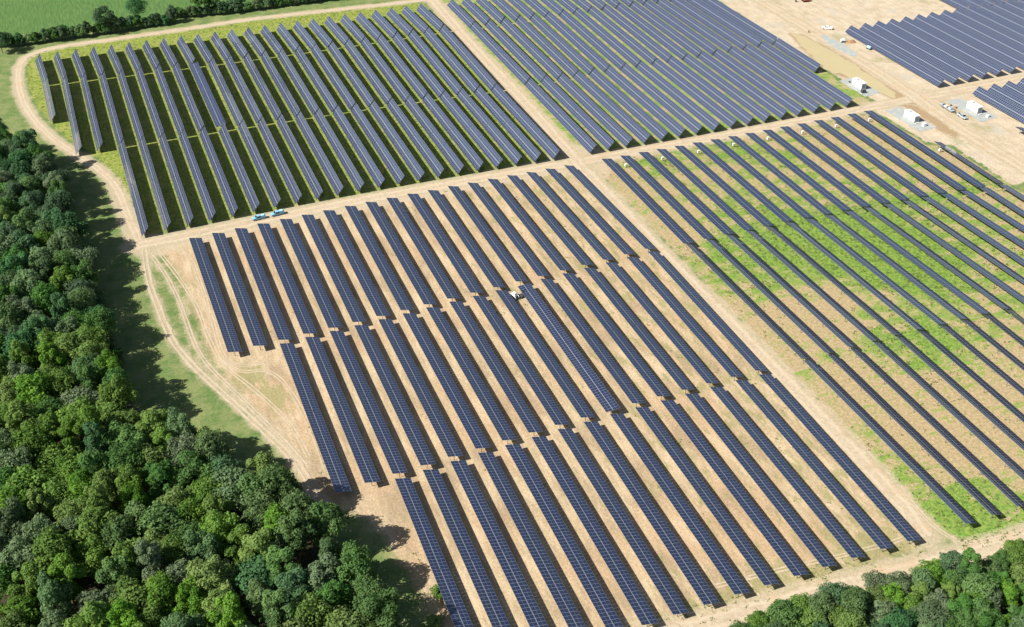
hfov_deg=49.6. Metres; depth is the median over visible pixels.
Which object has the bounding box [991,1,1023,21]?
solar table
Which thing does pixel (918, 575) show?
broadleaf tree
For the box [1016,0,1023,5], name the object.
solar table
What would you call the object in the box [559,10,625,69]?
solar table
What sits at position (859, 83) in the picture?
inverter container
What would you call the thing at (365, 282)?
solar table
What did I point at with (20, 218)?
broadleaf tree
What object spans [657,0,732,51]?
solar table
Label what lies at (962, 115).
pickup truck
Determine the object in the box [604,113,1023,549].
weed tufts
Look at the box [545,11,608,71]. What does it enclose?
solar table
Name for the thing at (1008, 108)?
solar table
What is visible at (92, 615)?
broadleaf tree
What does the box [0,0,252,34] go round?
crop field
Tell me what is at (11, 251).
broadleaf tree
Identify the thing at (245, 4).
hedge shrub
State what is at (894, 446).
solar table
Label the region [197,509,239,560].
broadleaf tree
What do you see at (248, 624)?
broadleaf tree
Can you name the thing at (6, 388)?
broadleaf tree
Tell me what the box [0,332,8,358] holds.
broadleaf tree
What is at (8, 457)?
broadleaf tree
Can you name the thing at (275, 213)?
pickup truck
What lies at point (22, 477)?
broadleaf tree
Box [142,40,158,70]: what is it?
solar table
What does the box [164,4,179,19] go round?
hedge shrub
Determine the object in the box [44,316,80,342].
broadleaf tree
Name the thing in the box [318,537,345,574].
broadleaf tree
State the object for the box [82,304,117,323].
broadleaf tree
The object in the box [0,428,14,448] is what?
broadleaf tree
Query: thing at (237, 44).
solar table
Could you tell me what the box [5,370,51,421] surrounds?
broadleaf tree
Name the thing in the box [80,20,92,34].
hedge shrub
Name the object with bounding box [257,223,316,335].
solar table
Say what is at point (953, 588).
broadleaf tree
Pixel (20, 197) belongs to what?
broadleaf tree
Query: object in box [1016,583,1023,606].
broadleaf tree
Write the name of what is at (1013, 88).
solar table
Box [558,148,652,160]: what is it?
tyre track
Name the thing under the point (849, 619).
broadleaf tree
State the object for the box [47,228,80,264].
broadleaf tree
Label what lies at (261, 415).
spur track
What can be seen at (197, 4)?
broadleaf tree
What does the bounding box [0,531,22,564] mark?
broadleaf tree
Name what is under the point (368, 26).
solar table
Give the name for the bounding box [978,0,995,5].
solar table
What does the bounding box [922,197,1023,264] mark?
solar table
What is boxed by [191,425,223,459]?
broadleaf tree
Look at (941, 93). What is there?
tyre track
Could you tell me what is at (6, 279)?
broadleaf tree
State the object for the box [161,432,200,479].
broadleaf tree
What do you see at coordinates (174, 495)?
broadleaf tree
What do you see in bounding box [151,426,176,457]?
broadleaf tree
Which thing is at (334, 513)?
broadleaf tree
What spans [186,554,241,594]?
broadleaf tree
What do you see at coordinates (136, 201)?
solar table
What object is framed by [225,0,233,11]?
hedge shrub
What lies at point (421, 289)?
solar table
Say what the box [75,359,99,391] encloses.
broadleaf tree
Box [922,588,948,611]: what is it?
broadleaf tree
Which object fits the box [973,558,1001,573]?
broadleaf tree
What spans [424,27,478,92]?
solar table
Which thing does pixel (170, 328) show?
track
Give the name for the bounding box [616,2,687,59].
solar table
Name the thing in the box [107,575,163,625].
broadleaf tree
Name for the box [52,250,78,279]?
broadleaf tree
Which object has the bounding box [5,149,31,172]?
broadleaf tree
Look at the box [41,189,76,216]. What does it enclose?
broadleaf tree
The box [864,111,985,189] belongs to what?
solar table
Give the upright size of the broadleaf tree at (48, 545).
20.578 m
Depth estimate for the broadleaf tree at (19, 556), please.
287.11 m
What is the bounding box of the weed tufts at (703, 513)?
[269,191,924,626]
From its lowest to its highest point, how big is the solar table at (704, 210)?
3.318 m
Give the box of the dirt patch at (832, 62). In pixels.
[790,33,895,97]
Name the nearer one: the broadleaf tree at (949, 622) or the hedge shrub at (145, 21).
the broadleaf tree at (949, 622)
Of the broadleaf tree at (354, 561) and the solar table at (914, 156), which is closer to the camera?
the broadleaf tree at (354, 561)
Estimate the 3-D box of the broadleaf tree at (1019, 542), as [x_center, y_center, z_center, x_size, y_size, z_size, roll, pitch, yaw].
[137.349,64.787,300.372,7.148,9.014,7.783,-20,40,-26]
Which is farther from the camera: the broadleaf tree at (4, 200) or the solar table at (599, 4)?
the solar table at (599, 4)
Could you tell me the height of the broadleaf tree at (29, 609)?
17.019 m
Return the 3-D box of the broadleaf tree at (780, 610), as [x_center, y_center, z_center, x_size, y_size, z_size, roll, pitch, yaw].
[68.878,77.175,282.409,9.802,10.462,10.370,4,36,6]
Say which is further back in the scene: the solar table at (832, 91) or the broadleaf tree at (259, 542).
the solar table at (832, 91)
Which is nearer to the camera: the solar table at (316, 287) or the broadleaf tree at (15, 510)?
the broadleaf tree at (15, 510)
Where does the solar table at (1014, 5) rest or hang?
on the ground
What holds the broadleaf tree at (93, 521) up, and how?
on the ground
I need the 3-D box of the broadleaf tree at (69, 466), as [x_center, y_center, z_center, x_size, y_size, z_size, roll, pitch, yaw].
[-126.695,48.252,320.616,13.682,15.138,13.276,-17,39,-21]
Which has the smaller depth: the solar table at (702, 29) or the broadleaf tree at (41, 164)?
the broadleaf tree at (41, 164)
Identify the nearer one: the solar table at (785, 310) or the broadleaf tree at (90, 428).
the broadleaf tree at (90, 428)
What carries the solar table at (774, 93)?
on the ground
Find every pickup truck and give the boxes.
[251,214,265,220]
[270,209,284,216]
[822,25,831,29]
[957,112,967,118]
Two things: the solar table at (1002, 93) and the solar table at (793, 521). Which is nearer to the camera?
the solar table at (793, 521)
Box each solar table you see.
[35,53,46,83]
[42,78,54,121]
[54,51,65,80]
[62,75,81,153]
[72,49,84,79]
[80,73,102,150]
[90,47,103,76]
[99,72,122,145]
[107,44,121,74]
[118,69,143,142]
[118,139,147,235]
[125,42,140,72]
[136,67,163,138]
[139,136,170,230]
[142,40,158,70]
[155,64,183,135]
[159,133,192,225]
[160,38,176,67]
[173,62,203,132]
[177,36,194,64]
[179,129,215,221]
[189,62,225,127]
[189,238,241,355]
[194,34,212,63]
[199,126,237,216]
[208,58,242,126]
[211,32,229,61]
[212,233,266,349]
[219,123,259,212]
[226,55,261,123]
[227,29,246,58]
[235,228,291,339]
[238,120,280,207]
[243,53,280,120]
[244,27,264,56]
[257,117,301,203]
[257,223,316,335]
[261,25,281,54]
[261,51,299,117]
[276,114,322,199]
[277,23,298,51]
[277,48,318,114]
[280,219,341,329]
[280,343,351,495]
[293,20,315,49]
[294,46,336,112]
[295,111,342,195]
[302,215,365,324]
[305,337,380,482]
[309,18,331,46]
[311,44,354,109]
[314,108,363,191]
[323,210,389,318]
[325,16,347,44]
[328,42,373,106]
[330,331,407,476]
[332,106,384,187]
[341,14,364,42]
[344,39,390,103]
[345,206,412,312]
[351,103,403,183]
[354,325,435,468]
[356,12,380,39]
[361,37,409,101]
[366,202,435,303]
[368,101,424,180]
[371,10,395,37]
[377,34,426,99]
[378,319,462,459]
[386,8,411,35]
[387,98,443,177]
[387,198,458,300]
[392,32,443,97]
[395,478,472,626]
[402,6,427,32]
[402,313,489,451]
[405,96,463,174]
[408,30,461,94]
[408,194,482,295]
[417,4,442,30]
[422,93,482,170]
[423,469,510,626]
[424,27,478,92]
[426,307,515,443]
[428,190,504,286]
[439,25,495,89]
[440,91,501,167]
[447,0,473,26]
[448,186,526,284]
[450,301,542,432]
[450,460,547,626]
[457,88,521,164]
[462,0,489,25]
[467,182,548,275]
[470,22,529,84]
[473,296,568,424]
[474,86,540,161]
[476,0,504,22]
[478,452,585,626]
[485,19,545,81]
[488,179,571,270]
[491,0,519,21]
[491,84,558,158]
[495,290,593,420]
[501,17,561,79]
[505,444,623,626]
[507,175,592,267]
[508,0,533,18]
[515,15,577,76]
[518,283,619,411]
[524,0,548,16]
[525,78,595,152]
[526,172,613,261]
[530,14,593,74]
[532,436,657,626]
[540,0,563,15]
[541,76,613,149]
[541,279,644,404]
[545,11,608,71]
[546,169,634,258]
[556,0,576,13]
[557,73,631,146]
[558,429,688,616]
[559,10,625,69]
[562,273,669,397]
[564,165,654,250]
[572,0,591,11]
[573,71,649,142]
[574,8,640,66]
[584,268,693,393]
[584,421,719,605]
[588,0,605,9]
[588,6,656,64]
[589,68,667,140]
[602,4,671,61]
[602,158,693,247]
[604,0,619,7]
[605,65,684,136]
[605,262,717,386]
[610,414,749,596]
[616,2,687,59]
[620,0,632,6]
[620,63,701,133]
[621,155,713,238]
[627,257,742,379]
[630,1,701,56]
[635,407,778,587]
[636,61,718,130]
[638,152,734,234]
[643,0,717,54]
[648,251,766,373]
[652,58,736,127]
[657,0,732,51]
[657,149,753,233]
[660,400,807,577]
[667,56,753,124]
[670,0,747,48]
[675,146,773,229]
[682,53,770,120]
[685,0,762,46]
[685,393,835,568]
[686,244,811,361]
[693,142,792,221]
[698,50,786,118]
[702,0,777,44]
[706,239,834,356]
[710,139,812,221]
[710,387,864,560]
[713,48,803,114]
[727,235,857,349]
[728,46,819,112]
[728,136,832,216]
[735,380,893,550]
[743,43,836,109]
[745,133,851,212]
[746,230,879,344]
[758,41,852,106]
[759,374,920,543]
[763,130,870,210]
[766,226,902,338]
[773,38,820,71]
[780,126,889,206]
[786,222,925,333]
[798,123,908,201]
[803,360,976,526]
[805,218,946,327]
[814,120,928,198]
[826,215,968,321]
[827,354,1001,517]
[830,117,947,195]
[845,25,944,86]
[845,211,989,317]
[848,113,966,192]
[850,348,1023,509]
[859,23,959,83]
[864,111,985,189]
[864,207,1011,312]
[873,21,973,80]
[873,342,1023,479]
[884,204,1023,302]
[886,18,988,77]
[896,336,1023,449]
[900,16,1002,75]
[903,200,1023,283]
[914,14,1017,72]
[918,331,1023,421]
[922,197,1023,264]
[927,12,1023,68]
[934,141,1003,186]
[940,10,1023,57]
[940,325,1023,395]
[942,0,969,9]
[942,194,1023,247]
[953,7,1023,48]
[961,0,982,7]
[961,191,1023,230]
[963,320,1023,369]
[966,6,1023,38]
[972,86,1023,122]
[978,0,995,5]
[978,3,1023,30]
[981,187,1023,215]
[985,315,1023,347]
[987,83,1023,110]
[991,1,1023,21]
[999,184,1023,199]
[1002,81,1023,98]
[1004,0,1023,13]
[1005,309,1023,323]
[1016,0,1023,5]
[1017,78,1023,87]
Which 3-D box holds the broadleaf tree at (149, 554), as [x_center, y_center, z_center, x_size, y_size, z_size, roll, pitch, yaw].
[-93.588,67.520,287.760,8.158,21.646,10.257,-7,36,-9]
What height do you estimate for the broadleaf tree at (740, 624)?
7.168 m
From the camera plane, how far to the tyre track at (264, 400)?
375.20 m
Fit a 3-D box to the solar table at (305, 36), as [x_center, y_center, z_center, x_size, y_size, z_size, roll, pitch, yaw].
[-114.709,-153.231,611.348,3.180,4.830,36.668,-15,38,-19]
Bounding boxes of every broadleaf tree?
[0,32,11,52]
[0,118,10,133]
[0,127,12,143]
[0,139,16,162]
[0,145,6,157]
[0,157,9,176]
[0,170,14,187]
[0,179,28,208]
[0,182,22,194]
[0,196,20,220]
[0,204,17,222]
[0,217,10,233]
[0,221,16,245]
[0,233,16,257]
[0,242,30,273]
[0,251,28,276]
[0,269,24,293]
[0,284,25,305]
[0,301,29,330]
[0,323,9,350]
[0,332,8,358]
[0,354,14,383]
[0,379,22,408]
[0,400,25,429]
[0,411,6,430]
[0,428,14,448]
[0,439,11,452]
[0,445,32,472]
[0,463,59,507]
[0,466,16,489]
[0,486,35,532]
[0,496,29,543]
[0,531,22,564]
[0,533,45,587]
[0,555,24,603]
[0,594,45,626]
[0,608,35,626]
[1,328,39,367]
[3,323,35,354]
[4,399,35,434]
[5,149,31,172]
[5,294,41,322]
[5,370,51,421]
[6,421,57,464]
[6,561,45,616]
[7,360,34,389]
[8,159,34,181]
[8,228,40,268]
[9,143,30,165]
[9,339,35,369]
[10,176,47,196]
[10,268,42,304]
[12,128,38,152]
[12,129,36,148]
[12,208,37,235]
[14,190,45,212]
[15,172,42,189]
[19,190,45,218]
[21,513,61,543]
[23,208,38,230]
[23,315,48,339]
[25,488,53,522]
[26,218,53,244]
[26,309,48,331]
[27,144,54,161]
[27,152,58,179]
[27,245,60,271]
[29,280,66,315]
[29,328,68,365]
[29,440,83,476]
[31,153,57,170]
[31,230,53,246]
[31,362,63,393]
[31,395,75,425]
[31,525,80,579]
[33,410,60,441]
[35,255,56,282]
[36,571,74,616]
[37,203,52,215]
[37,342,67,373]
[38,207,62,230]
[38,609,69,626]
[39,168,71,193]
[41,171,67,191]
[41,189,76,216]
[41,476,79,515]
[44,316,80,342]
[44,364,80,397]
[47,179,73,205]
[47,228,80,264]
[47,552,86,609]
[48,331,91,366]
[49,211,92,242]
[49,265,82,296]
[49,452,91,492]
[50,292,70,320]
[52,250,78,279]
[52,497,84,531]
[53,395,94,439]
[56,226,85,248]
[57,384,105,420]
[57,417,85,451]
[58,515,83,546]
[61,308,93,331]
[62,278,102,306]
[62,506,120,552]
[62,600,123,626]
[65,469,93,501]
[67,286,96,313]
[68,244,99,269]
[68,353,107,388]
[69,340,110,370]
[70,258,100,284]
[72,534,109,577]
[73,323,109,349]
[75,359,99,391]
[75,405,105,441]
[75,585,117,615]
[76,481,113,512]
[78,449,112,481]
[81,399,137,437]
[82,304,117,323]
[82,307,116,337]
[82,420,109,454]
[89,467,123,517]
[91,5,113,32]
[94,347,121,385]
[94,555,139,587]
[96,437,149,483]
[97,374,139,410]
[97,514,136,556]
[100,598,141,626]
[101,366,133,399]
[101,420,141,451]
[106,409,141,430]
[106,537,141,574]
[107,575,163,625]
[113,429,147,450]
[114,463,148,500]
[118,478,151,515]
[123,500,149,537]
[124,0,146,15]
[130,528,168,572]
[131,621,147,626]
[132,441,173,488]
[132,601,169,626]
[134,409,167,445]
[134,501,190,541]
[134,539,166,579]
[139,570,181,620]
[143,458,184,501]
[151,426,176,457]
[152,486,195,516]
[157,558,198,586]
[158,529,191,568]
[160,611,206,626]
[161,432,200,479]
[163,406,198,446]
[170,450,221,489]
[171,575,211,626]
[174,520,209,556]
[176,496,207,529]
[182,529,224,566]
[185,475,236,507]
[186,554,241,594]
[189,0,209,6]
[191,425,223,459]
[192,429,233,470]
[196,588,244,626]
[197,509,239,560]
[199,494,234,541]
[203,0,219,6]
[206,452,246,479]
[206,590,247,626]
[210,464,259,513]
[218,554,276,607]
[224,523,251,566]
[233,473,278,513]
[237,527,274,564]
[240,487,285,532]
[240,620,256,626]
[241,451,271,487]
[246,577,274,616]
[255,461,304,510]
[259,586,297,626]
[263,502,295,545]
[265,544,301,588]
[272,508,316,565]
[273,618,304,626]
[274,566,312,617]
[278,488,323,540]
[291,591,337,626]
[300,552,344,599]
[302,500,349,553]
[316,579,353,617]
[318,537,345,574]
[323,605,369,626]
[335,540,378,586]
[347,574,390,613]
[356,587,402,626]
[364,621,383,626]
[728,619,750,626]
[744,610,770,626]
[762,619,785,626]
[764,598,801,626]
[786,606,824,626]
[786,622,802,626]
[789,592,816,616]
[801,590,834,623]
[807,620,829,626]
[814,581,849,607]
[818,615,832,626]
[825,604,845,626]
[831,607,868,626]
[839,587,872,621]
[846,585,864,597]
[861,569,889,599]
[864,613,877,626]
[865,583,893,614]
[869,622,888,626]
[870,600,897,623]
[876,606,918,626]
[880,580,910,608]
[884,570,911,599]
[902,592,925,612]
[907,567,939,594]
[908,609,924,626]
[909,580,932,600]
[909,598,954,626]
[913,558,947,588]
[917,616,943,626]
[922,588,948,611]
[931,614,959,626]
[938,550,964,574]
[941,569,967,589]
[941,580,962,598]
[945,593,975,623]
[950,607,977,626]
[955,589,995,609]
[958,547,981,579]
[959,572,998,599]
[970,597,1003,626]
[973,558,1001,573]
[974,608,1004,626]
[984,587,1002,610]
[985,571,1004,594]
[986,548,1011,573]
[994,571,1012,580]
[997,578,1019,607]
[997,611,1014,626]
[1000,545,1023,574]
[1002,538,1023,553]
[1006,604,1023,623]
[1006,613,1023,626]
[1010,560,1023,591]
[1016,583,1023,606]
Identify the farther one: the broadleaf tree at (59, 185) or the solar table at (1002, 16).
the solar table at (1002, 16)
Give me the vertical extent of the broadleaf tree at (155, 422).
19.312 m
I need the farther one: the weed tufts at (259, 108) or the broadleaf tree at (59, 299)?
the weed tufts at (259, 108)
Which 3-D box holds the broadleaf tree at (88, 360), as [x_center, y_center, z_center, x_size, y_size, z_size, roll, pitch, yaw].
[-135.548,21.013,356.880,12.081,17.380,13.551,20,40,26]
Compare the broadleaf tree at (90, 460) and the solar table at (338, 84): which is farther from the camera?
the solar table at (338, 84)
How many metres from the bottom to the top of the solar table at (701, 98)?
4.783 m
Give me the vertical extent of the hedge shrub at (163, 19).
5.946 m
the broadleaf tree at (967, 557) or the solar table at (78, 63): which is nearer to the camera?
the broadleaf tree at (967, 557)
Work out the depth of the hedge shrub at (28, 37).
606.75 m
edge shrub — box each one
[93,296,105,304]
[109,348,122,356]
[425,614,444,626]
[429,584,442,599]
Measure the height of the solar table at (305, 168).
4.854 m
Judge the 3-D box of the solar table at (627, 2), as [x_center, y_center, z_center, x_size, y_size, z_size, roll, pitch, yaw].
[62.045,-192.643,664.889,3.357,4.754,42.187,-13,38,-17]
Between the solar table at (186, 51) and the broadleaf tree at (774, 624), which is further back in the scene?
the solar table at (186, 51)
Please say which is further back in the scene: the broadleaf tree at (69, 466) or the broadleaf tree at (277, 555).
the broadleaf tree at (69, 466)
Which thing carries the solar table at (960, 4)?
on the ground
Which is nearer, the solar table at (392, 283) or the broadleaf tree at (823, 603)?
the broadleaf tree at (823, 603)
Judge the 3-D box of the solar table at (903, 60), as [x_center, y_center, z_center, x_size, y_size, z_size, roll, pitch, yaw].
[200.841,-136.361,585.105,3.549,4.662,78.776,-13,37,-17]
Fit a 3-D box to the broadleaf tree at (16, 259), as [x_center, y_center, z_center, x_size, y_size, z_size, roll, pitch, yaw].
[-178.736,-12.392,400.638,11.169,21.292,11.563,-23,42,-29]
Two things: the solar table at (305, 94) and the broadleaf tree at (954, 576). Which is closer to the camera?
the broadleaf tree at (954, 576)
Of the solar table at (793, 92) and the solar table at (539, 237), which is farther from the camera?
the solar table at (793, 92)
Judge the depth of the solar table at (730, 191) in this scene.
468.77 m
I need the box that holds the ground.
[0,0,1023,626]
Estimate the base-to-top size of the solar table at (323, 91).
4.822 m
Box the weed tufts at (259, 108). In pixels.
[25,4,559,231]
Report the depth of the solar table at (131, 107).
536.98 m
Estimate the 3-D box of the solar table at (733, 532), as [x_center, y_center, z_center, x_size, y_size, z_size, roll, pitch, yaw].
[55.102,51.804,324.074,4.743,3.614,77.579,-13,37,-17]
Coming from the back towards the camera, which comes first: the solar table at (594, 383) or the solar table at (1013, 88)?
the solar table at (1013, 88)
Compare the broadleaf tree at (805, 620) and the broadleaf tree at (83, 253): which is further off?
the broadleaf tree at (83, 253)
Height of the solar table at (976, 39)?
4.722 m
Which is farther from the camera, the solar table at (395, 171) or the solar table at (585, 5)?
the solar table at (585, 5)
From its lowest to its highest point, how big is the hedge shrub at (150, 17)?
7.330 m
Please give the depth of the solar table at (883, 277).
414.67 m
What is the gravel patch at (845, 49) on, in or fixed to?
on the road
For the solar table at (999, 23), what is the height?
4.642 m
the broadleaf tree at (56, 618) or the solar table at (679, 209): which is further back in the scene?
the solar table at (679, 209)
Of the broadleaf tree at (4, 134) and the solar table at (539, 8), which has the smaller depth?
the broadleaf tree at (4, 134)
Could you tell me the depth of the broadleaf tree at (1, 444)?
319.42 m
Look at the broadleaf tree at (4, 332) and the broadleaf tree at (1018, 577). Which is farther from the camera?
the broadleaf tree at (4, 332)
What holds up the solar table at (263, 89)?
on the ground
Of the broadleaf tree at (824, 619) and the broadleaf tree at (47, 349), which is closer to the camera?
the broadleaf tree at (824, 619)
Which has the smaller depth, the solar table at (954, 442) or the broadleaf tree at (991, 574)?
the broadleaf tree at (991, 574)
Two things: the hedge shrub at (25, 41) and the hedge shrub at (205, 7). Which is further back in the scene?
the hedge shrub at (205, 7)
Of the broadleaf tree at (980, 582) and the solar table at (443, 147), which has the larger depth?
the solar table at (443, 147)
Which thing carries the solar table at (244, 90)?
on the ground
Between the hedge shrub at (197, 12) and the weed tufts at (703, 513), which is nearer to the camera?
the weed tufts at (703, 513)
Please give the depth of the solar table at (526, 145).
518.47 m
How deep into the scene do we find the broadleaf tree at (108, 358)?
351.68 m
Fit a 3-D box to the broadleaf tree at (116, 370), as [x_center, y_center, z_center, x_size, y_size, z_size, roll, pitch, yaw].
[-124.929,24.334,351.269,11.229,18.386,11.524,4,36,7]
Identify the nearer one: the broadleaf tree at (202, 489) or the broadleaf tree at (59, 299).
the broadleaf tree at (202, 489)
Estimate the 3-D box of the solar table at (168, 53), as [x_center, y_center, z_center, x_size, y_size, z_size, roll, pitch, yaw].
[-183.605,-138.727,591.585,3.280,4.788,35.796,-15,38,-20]
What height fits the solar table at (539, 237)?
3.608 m
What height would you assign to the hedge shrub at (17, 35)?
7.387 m
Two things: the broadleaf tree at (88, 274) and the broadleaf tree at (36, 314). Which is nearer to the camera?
the broadleaf tree at (36, 314)
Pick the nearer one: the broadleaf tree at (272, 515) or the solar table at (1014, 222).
the broadleaf tree at (272, 515)
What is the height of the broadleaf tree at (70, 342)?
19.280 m
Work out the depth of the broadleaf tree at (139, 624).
264.97 m
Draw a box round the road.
[754,0,1023,173]
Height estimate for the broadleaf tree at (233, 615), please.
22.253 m
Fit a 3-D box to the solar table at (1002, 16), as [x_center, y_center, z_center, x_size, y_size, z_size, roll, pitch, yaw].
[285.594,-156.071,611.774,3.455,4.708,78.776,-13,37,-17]
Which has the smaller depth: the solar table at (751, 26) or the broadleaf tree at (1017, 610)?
the broadleaf tree at (1017, 610)
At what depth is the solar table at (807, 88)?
561.56 m
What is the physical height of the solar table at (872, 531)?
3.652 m
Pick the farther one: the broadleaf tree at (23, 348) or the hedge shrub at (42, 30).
the hedge shrub at (42, 30)
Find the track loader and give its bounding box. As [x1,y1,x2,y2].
[510,292,519,300]
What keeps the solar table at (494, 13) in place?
on the ground
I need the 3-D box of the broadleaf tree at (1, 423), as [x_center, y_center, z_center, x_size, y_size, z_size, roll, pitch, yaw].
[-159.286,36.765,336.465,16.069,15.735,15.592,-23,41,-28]
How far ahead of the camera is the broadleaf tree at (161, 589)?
276.27 m
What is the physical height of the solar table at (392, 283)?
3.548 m
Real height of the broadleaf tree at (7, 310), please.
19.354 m
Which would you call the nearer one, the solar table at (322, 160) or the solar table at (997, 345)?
the solar table at (997, 345)
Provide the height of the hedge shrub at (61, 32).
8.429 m
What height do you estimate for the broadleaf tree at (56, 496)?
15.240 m
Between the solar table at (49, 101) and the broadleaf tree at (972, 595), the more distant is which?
the solar table at (49, 101)
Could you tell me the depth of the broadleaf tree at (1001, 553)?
295.14 m
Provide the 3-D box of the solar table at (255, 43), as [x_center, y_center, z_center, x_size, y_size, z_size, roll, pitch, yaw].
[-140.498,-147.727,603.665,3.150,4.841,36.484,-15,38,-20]
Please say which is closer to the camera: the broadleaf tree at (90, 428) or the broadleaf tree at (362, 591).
the broadleaf tree at (362, 591)
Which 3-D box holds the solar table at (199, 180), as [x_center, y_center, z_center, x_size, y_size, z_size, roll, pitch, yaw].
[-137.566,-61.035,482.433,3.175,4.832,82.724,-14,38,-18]
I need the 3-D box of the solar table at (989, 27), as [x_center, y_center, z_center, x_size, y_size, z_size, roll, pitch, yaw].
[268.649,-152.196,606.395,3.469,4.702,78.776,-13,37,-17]
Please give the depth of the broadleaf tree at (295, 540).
292.43 m
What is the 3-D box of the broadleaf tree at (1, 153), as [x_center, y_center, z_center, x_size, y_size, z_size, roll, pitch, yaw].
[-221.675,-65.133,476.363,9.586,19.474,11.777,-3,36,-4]
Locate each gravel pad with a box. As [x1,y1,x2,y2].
[840,77,878,96]
[885,107,935,131]
[946,98,996,121]
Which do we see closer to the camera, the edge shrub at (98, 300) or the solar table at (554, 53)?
the edge shrub at (98, 300)
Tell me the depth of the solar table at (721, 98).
548.33 m
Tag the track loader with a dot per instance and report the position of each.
(514, 295)
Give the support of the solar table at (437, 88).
on the ground
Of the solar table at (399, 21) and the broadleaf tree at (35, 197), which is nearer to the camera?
the broadleaf tree at (35, 197)
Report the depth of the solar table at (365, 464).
351.32 m
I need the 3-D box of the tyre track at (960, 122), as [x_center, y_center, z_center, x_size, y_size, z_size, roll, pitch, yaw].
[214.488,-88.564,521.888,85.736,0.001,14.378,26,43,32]
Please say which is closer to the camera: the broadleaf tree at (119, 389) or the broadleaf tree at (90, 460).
the broadleaf tree at (90, 460)
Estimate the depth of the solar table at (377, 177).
500.22 m
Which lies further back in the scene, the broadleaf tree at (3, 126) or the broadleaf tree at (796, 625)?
the broadleaf tree at (3, 126)
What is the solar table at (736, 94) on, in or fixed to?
on the ground
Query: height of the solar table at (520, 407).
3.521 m
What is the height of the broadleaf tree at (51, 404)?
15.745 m
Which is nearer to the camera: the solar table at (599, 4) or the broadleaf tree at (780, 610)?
the broadleaf tree at (780, 610)
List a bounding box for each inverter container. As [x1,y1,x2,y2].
[852,77,866,89]
[904,109,919,123]
[966,100,982,114]
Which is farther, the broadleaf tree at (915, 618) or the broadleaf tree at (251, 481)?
the broadleaf tree at (251, 481)
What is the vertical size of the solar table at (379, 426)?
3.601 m
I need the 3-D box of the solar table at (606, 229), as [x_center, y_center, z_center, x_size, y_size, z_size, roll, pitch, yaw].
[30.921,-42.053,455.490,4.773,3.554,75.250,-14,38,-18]
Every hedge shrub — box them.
[3,33,14,45]
[12,32,23,44]
[20,37,28,43]
[24,33,37,43]
[30,32,39,41]
[40,28,49,41]
[48,27,61,39]
[55,25,65,38]
[65,27,72,37]
[69,26,78,36]
[74,24,86,36]
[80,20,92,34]
[92,24,100,33]
[95,22,110,32]
[108,15,122,31]
[117,17,125,28]
[122,18,131,28]
[125,15,134,27]
[132,15,144,26]
[143,17,148,26]
[147,14,159,25]
[153,12,160,24]
[159,15,169,24]
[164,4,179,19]
[178,8,185,16]
[185,6,195,16]
[190,7,200,15]
[203,5,210,13]
[205,6,213,14]
[212,4,221,13]
[215,0,228,10]
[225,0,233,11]
[230,1,241,11]
[235,0,243,8]
[240,3,249,10]
[244,1,253,9]
[251,0,260,8]
[262,0,271,8]
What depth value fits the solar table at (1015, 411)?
364.55 m
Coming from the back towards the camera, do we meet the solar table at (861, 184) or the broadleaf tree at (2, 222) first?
the solar table at (861, 184)
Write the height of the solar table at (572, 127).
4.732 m
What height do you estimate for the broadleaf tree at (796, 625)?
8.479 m
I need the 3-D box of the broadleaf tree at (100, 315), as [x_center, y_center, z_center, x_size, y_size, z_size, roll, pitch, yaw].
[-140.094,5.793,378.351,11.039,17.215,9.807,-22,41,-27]
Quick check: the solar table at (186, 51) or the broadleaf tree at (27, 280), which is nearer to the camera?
the broadleaf tree at (27, 280)
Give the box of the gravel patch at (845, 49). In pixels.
[821,34,857,56]
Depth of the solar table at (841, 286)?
409.63 m
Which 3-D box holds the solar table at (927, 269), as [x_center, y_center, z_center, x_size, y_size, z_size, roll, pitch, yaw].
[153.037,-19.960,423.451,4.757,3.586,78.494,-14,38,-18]
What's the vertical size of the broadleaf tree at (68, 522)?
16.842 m
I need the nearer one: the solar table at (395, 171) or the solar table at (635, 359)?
the solar table at (635, 359)
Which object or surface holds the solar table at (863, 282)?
on the ground
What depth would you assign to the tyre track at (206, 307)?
399.12 m
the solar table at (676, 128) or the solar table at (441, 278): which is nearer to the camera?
the solar table at (441, 278)
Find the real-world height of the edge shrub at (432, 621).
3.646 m
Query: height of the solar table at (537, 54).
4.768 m
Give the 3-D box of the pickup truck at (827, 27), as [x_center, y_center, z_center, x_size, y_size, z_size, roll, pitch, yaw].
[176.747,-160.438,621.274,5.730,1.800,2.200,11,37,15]
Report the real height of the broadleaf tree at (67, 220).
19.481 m
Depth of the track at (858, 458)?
395.24 m
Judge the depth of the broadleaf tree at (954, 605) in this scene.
281.58 m
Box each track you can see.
[14,0,425,241]
[118,211,277,239]
[132,75,1023,250]
[140,247,318,494]
[145,249,307,465]
[157,251,310,457]
[167,245,264,366]
[218,359,324,471]
[426,0,933,537]
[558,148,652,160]
[649,527,1023,626]
[715,516,914,588]
[777,0,986,152]
[877,103,1023,146]
[898,489,1023,543]
[915,91,967,94]
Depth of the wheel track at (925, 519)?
312.26 m
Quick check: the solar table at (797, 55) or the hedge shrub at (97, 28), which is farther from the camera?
the hedge shrub at (97, 28)
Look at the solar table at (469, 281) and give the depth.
432.19 m
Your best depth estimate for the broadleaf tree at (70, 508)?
303.20 m
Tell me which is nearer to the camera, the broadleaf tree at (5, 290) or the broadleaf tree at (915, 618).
the broadleaf tree at (915, 618)
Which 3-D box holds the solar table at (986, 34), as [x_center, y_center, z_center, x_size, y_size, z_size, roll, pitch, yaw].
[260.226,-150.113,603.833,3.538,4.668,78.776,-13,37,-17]
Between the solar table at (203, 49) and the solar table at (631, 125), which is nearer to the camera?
the solar table at (631, 125)
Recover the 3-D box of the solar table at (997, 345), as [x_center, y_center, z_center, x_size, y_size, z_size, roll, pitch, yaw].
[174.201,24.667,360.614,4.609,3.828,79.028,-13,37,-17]

